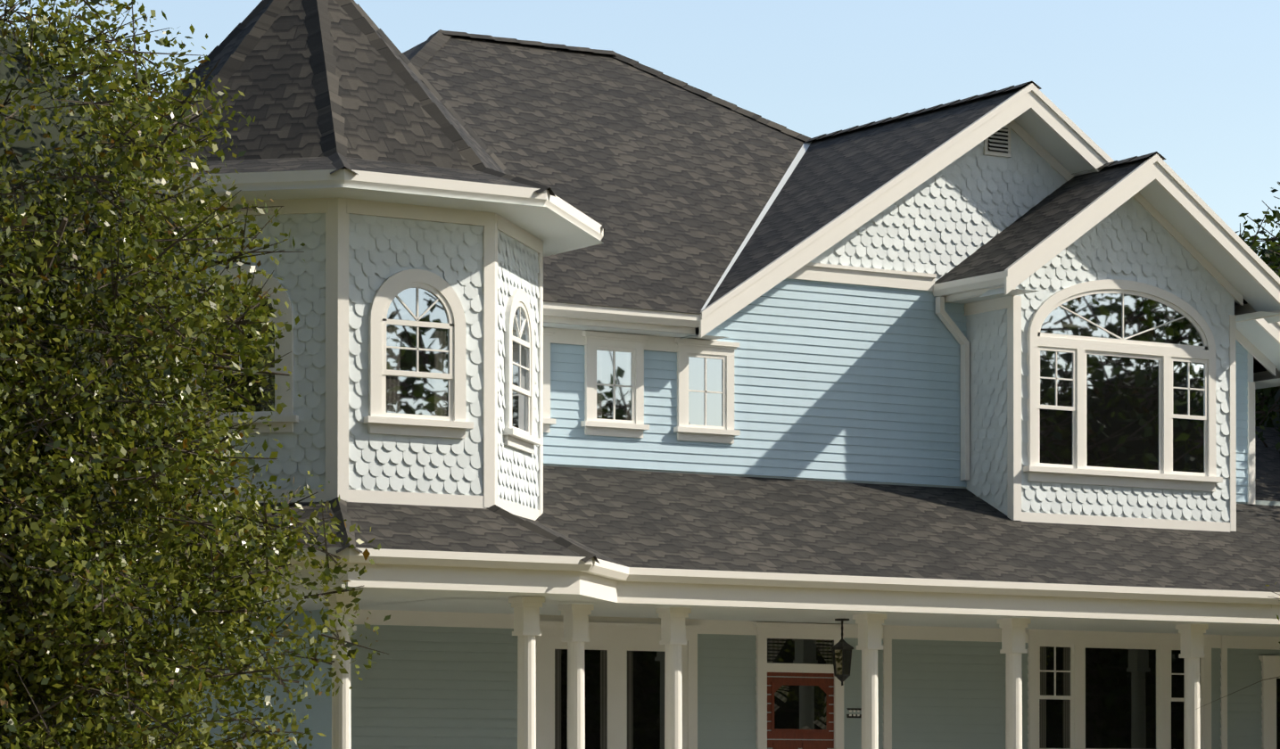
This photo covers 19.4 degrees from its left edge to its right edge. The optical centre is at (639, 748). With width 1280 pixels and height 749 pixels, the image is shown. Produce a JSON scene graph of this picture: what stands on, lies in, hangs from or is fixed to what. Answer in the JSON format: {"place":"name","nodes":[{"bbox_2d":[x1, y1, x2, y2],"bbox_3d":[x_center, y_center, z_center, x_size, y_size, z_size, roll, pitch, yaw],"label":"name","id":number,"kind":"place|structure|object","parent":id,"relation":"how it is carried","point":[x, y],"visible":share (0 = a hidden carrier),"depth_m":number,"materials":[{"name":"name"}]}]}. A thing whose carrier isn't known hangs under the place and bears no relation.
{"place":"outdoors","nodes":[
{"label":"outdoors","id":0,"kind":"place"},
{"bbox_2d":[0,0,1279,257],"label":"sky","id":1,"kind":"structure","parent":0,"point":[1195,84],"materials":[{"name":"blue"}]},
{"bbox_2d":[107,590,1208,748],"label":"porch columns","id":2,"kind":"structure","parent":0,"point":[526,622],"depth_m":34.76,"materials":[{"name":"white wood"}]},
{"label":"ground","id":3,"kind":"structure","parent":0,"visible":0},
{"bbox_2d":[0,0,390,748],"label":"oak tree","id":4,"kind":"object","parent":3,"relation":"on","point":[98,450],"visible":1,"depth_m":26.62,"materials":[{"name":"green plant"}]},
{"bbox_2d":[57,129,1279,748],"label":"house walls","id":5,"kind":"structure","parent":3,"relation":"on","point":[320,716],"depth_m":35.72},
{"bbox_2d":[117,0,1279,592],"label":"house roofs","id":6,"kind":"structure","parent":5,"relation":"on","point":[669,184],"depth_m":37.45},
{"bbox_2d":[118,82,1279,748],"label":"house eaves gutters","id":7,"kind":"object","parent":6,"relation":"attached to","point":[1157,188],"visible":0.71,"depth_m":36.27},
{"bbox_2d":[181,265,1222,748],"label":"house windows","id":8,"kind":"structure","parent":5,"relation":"in","point":[1122,384],"depth_m":38.68,"materials":[{"name":"white wood"}]},
{"bbox_2d":[132,131,1279,748],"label":"house siding and scale shingles","id":9,"kind":"object","parent":5,"relation":"attached to","point":[835,381],"visible":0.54,"depth_m":37.93,"materials":[{"name":"blue wood"}]},
{"bbox_2d":[535,620,1279,748],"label":"house doors","id":10,"kind":"structure","parent":5,"relation":"in","point":[624,686],"depth_m":37.02,"materials":[{"name":"white wood"}]},
{"bbox_2d":[128,586,1279,636],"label":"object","id":11,"kind":"structure","parent":3,"relation":"on","point":[425,600],"depth_m":35.80,"materials":[{"name":"white wood"}]},
{"bbox_2d":[830,619,854,685],"bbox_3d":[1.993,-0.949,36.965,0.260,0.660,0.225,0,-1,-32],"label":"porch lantern","id":12,"kind":"object","parent":11,"relation":"hanging from","point":[842,648],"visible":1,"depth_m":36.91,"materials":[{"name":"black metal"}]},
{"bbox_2d":[1195,550,1279,710],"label":"young tree","id":13,"kind":"object","parent":3,"relation":"on","point":[1278,642],"visible":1,"depth_m":36.81,"materials":[{"name":"green plant"}]},
{"bbox_2d":[1234,181,1279,420],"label":"tree","id":14,"kind":"object","parent":3,"relation":"on","point":[1270,218],"depth_m":54.66,"materials":[{"name":"green plant"}]},
{"bbox_2d":[1238,207,1279,453],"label":"tree","id":15,"kind":"object","parent":3,"relation":"on","point":[1267,408],"visible":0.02,"depth_m":45.60,"materials":[{"name":"green plant"}]}
]}

